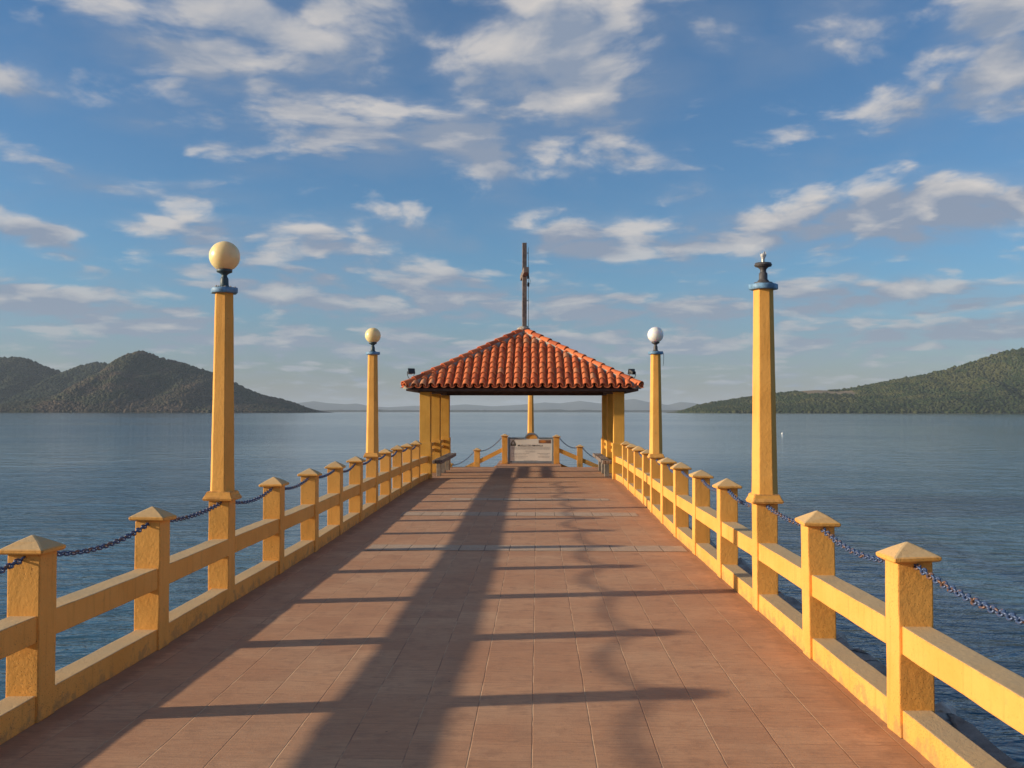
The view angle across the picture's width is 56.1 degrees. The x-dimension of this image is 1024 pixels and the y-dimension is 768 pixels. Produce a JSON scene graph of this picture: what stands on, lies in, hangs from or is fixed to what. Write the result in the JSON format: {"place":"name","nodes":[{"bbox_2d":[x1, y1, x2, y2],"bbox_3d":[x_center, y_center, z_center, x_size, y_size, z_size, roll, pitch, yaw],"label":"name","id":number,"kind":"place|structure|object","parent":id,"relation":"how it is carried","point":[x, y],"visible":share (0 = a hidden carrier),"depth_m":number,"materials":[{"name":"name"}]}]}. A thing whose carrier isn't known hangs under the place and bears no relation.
{"place":"outdoors","nodes":[
{"label":"outdoors","id":0,"kind":"place"},
{"bbox_2d":[0,358,95,401],"bbox_3d":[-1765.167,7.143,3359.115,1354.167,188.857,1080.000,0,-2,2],"label":"hill","id":1,"kind":"structure","parent":0,"point":[1,396],"depth_m":3095.93,"materials":[{"name":"green plant"}]},
{"bbox_2d":[0,356,109,403],"bbox_3d":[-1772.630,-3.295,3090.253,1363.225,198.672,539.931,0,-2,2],"label":"forest","id":2,"kind":"object","parent":1,"relation":"on","point":[66,378],"visible":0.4,"depth_m":3127.57,"materials":[{"name":"green plant"}]},
{"bbox_2d":[0,353,333,412],"bbox_3d":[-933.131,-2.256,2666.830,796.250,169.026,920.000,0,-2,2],"label":"hill","id":3,"kind":"structure","parent":0,"point":[318,411],"depth_m":2251.26,"materials":[{"name":"green plant"}]},
{"bbox_2d":[0,350,316,412],"bbox_3d":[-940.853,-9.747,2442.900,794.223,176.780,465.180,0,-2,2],"label":"forest","id":4,"kind":"object","parent":3,"relation":"on","point":[88,398],"visible":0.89,"depth_m":2373.54,"materials":[{"name":"green plant"}]},
{"bbox_2d":[298,399,698,409],"bbox_3d":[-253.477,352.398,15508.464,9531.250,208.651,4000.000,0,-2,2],"label":"mountains","id":5,"kind":"structure","parent":0,"point":[632,404],"depth_m":14396.50,"materials":[{"name":"grey"}]},
{"bbox_2d":[319,409,677,411],"bbox_3d":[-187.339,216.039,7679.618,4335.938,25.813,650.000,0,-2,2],"label":"shore","id":6,"kind":"structure","parent":0,"point":[552,410],"depth_m":7439.73,"materials":[{"name":"grey"}]},
{"bbox_2d":[0,412,1023,765],"bbox_3d":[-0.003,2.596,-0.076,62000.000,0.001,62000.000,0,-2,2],"label":"sea","id":7,"kind":"structure","parent":0,"point":[948,488],"depth_m":36.26,"materials":[{"name":"blue liquid"}]},
{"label":"landing base","id":8,"kind":"structure","parent":7,"relation":"in","visible":0},
{"bbox_2d":[496,461,560,466],"bbox_3d":[0.527,2.614,29.713,1.960,0.300,3.640,0,-2,2],"label":"landing","id":9,"kind":"object","parent":8,"relation":"on","point":[528,465],"visible":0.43,"depth_m":28.67,"materials":[{"name":"tile"}]},
{"bbox_2d":[508,433,553,463],"bbox_3d":[0.585,1.981,29.550,1.411,0.955,0.060,0,-2,2],"label":"notice board","id":10,"kind":"object","parent":9,"relation":"on","point":[530,448],"visible":1,"depth_m":29.53,"materials":[{"name":"paint"}]},
{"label":"stairs","id":11,"kind":"structure","parent":7,"relation":"in","visible":0},
{"bbox_2d":[451,434,507,466],"bbox_3d":[-1.077,2.646,29.611,1.954,2.209,0.247,0,-2,2],"label":"stair railing","id":12,"kind":"object","parent":11,"relation":"on","point":[503,450],"visible":0.52,"depth_m":29.53,"materials":[{"name":"yellow paint"}]},
{"bbox_2d":[452,438,500,465],"bbox_3d":[-1.075,2.075,29.628,1.551,0.891,0.033,0,-2,2],"label":"chain","id":13,"kind":"object","parent":12,"relation":"attached to","point":[480,451],"visible":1,"depth_m":29.62,"materials":[{"name":"paint"}]},
{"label":"stairs","id":14,"kind":"structure","parent":7,"relation":"in","visible":0},
{"bbox_2d":[553,435,597,466],"bbox_3d":[2.089,2.538,29.530,1.673,1.950,0.247,0,-2,2],"label":"stair railing","id":15,"kind":"object","parent":14,"relation":"on","point":[579,458],"visible":0.56,"depth_m":29.47,"materials":[{"name":"yellow paint"}]},
{"bbox_2d":[559,438,593,457],"bbox_3d":[2.087,1.970,29.547,1.272,0.639,0.033,0,-2,2],"label":"chain","id":16,"kind":"object","parent":15,"relation":"attached to","point":[576,447],"visible":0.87,"depth_m":29.55,"materials":[{"name":"paint"}]},
{"bbox_2d":[0,0,1023,406],"label":"sky","id":17,"kind":"structure","parent":0,"point":[387,166],"materials":[{"name":"blue"}]},
{"bbox_2d":[527,396,533,433],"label":"lamp pillar","id":18,"kind":"structure","parent":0,"point":[530,415],"depth_m":30.85,"materials":[{"name":"yellow paint"}]},
{"bbox_2d":[667,350,1023,413],"bbox_3d":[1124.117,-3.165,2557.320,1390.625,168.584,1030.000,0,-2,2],"label":"hill","id":19,"kind":"structure","parent":0,"point":[832,392],"depth_m":2330.79,"materials":[{"name":"green plant"}]},
{"bbox_2d":[677,347,1023,413],"bbox_3d":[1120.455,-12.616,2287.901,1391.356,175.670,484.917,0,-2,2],"label":"forest","id":20,"kind":"object","parent":19,"relation":"on","point":[870,398],"visible":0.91,"depth_m":2270.42,"materials":[{"name":"green plant"}]},
{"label":"pier base","id":21,"kind":"structure","parent":0,"visible":0},
{"bbox_2d":[0,467,935,767],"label":"pier deck","id":22,"kind":"structure","parent":21,"relation":"on","point":[346,649],"depth_m":5.97,"materials":[{"name":"tile"}]},
{"bbox_2d":[0,440,427,744],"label":"concrete fence","id":23,"kind":"object","parent":22,"relation":"on","point":[40,616],"visible":0.98,"depth_m":6.42,"materials":[{"name":"yellow paint"}]},
{"bbox_2d":[0,445,415,573],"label":"chain","id":24,"kind":"object","parent":23,"relation":"hanging from","point":[17,561],"visible":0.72,"depth_m":6.40,"materials":[{"name":"paint"}]},
{"bbox_2d":[202,241,241,604],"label":"lamp pillar","id":25,"kind":"structure","parent":22,"relation":"on","point":[224,257],"depth_m":7.98,"materials":[{"name":"yellow paint"}]},
{"bbox_2d":[363,328,380,510],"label":"lamp pillar","id":26,"kind":"structure","parent":22,"relation":"on","point":[372,336],"depth_m":15.47,"materials":[{"name":"yellow paint"}]},
{"bbox_2d":[432,453,455,475],"bbox_3d":[-1.752,2.114,25.245,0.242,0.439,4.124,0,-2,2],"label":"bench","id":27,"kind":"object","parent":22,"relation":"on","point":[439,462],"visible":1,"depth_m":24.64,"materials":[{"name":"grey concrete"}]},
{"bbox_2d":[401,512,637,515],"bbox_3d":[0.112,2.031,15.006,3.670,0.001,0.556,0,-2,2],"label":"cement strip","id":28,"kind":"object","parent":22,"relation":"on","point":[522,513],"visible":1,"depth_m":15.05,"materials":[{"name":"grey concrete"}]},
{"bbox_2d":[401,326,643,479],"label":"pavilion","id":29,"kind":"structure","parent":22,"relation":"on","point":[523,361],"depth_m":23.20,"materials":[{"name":"tile"}]},
{"bbox_2d":[407,368,414,378],"bbox_3d":[-2.417,-0.248,22.893,0.182,0.248,0.174,1,-2,-26],"label":"floodlight","id":30,"kind":"object","parent":29,"relation":"attached to","point":[411,371],"visible":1,"depth_m":22.84,"materials":[{"name":"black metal"}]},
{"bbox_2d":[520,243,529,327],"bbox_3d":[0.376,-2.558,25.468,0.227,2.382,1.561,0,-2,-3],"label":"cross","id":31,"kind":"object","parent":29,"relation":"on","point":[524,276],"visible":0.98,"depth_m":25.41,"materials":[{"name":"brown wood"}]},
{"bbox_2d":[628,369,635,377],"bbox_3d":[2.856,-0.237,22.744,0.182,0.248,0.174,1,-2,-23],"label":"floodlight","id":32,"kind":"object","parent":29,"relation":"attached to","point":[631,371],"visible":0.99,"depth_m":22.71,"materials":[{"name":"black metal"}]},
{"bbox_2d":[366,544,687,551],"bbox_3d":[0.168,1.922,11.259,3.700,0.001,0.487,0,-2,2],"label":"cement strip","id":33,"kind":"object","parent":22,"relation":"on","point":[525,547],"visible":1,"depth_m":11.28,"materials":[{"name":"grey concrete"}]},
{"bbox_2d":[451,498,609,500],"bbox_3d":[0.324,2.105,17.527,2.880,0.001,0.428,0,-2,2],"label":"cement strip","id":34,"kind":"object","parent":22,"relation":"on","point":[599,499],"visible":1,"depth_m":17.49,"materials":[{"name":"grey concrete"}]},
{"bbox_2d":[593,453,611,475],"bbox_3d":[2.346,2.115,25.135,0.241,0.438,4.122,0,-2,2],"label":"bench","id":35,"kind":"object","parent":22,"relation":"on","point":[604,462],"visible":1,"depth_m":24.19,"materials":[{"name":"grey concrete"}]},
{"bbox_2d":[647,327,664,512],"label":"lamp pillar","id":36,"kind":"structure","parent":22,"relation":"on","point":[655,336],"depth_m":15.26,"materials":[{"name":"yellow paint"}]},
{"bbox_2d":[746,251,783,610],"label":"lamp pillar","id":37,"kind":"structure","parent":22,"relation":"on","point":[762,494],"depth_m":7.76,"materials":[{"name":"yellow paint"}]},
{"bbox_2d":[616,441,1023,767],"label":"concrete fence","id":38,"kind":"object","parent":22,"relation":"on","point":[921,653],"visible":0.94,"depth_m":5.37,"materials":[{"name":"yellow paint"}]},
{"bbox_2d":[631,448,1023,624],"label":"chain","id":39,"kind":"object","parent":38,"relation":"hanging from","point":[1011,616],"visible":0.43,"depth_m":4.68,"materials":[{"name":"paint"}]},
{"bbox_2d":[689,527,1023,767],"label":"stone footing","id":40,"kind":"object","parent":21,"relation":"attached to","point":[973,733],"visible":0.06,"depth_m":7.34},
{"bbox_2d":[836,631,846,640],"bbox_3d":[3.477,2.719,10.286,0.192,0.169,0.340,0,-2,2],"label":"rock","id":41,"kind":"object","parent":40,"relation":"on","point":[840,634],"visible":0.27,"depth_m":10.19,"materials":[{"name":"stone"}]},
{"bbox_2d":[935,702,956,715],"bbox_3d":[3.410,2.606,7.585,0.200,0.192,0.334,0,-2,2],"label":"rock","id":42,"kind":"object","parent":40,"relation":"on","point":[942,707],"visible":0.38,"depth_m":7.54,"materials":[{"name":"stone"}]}
]}

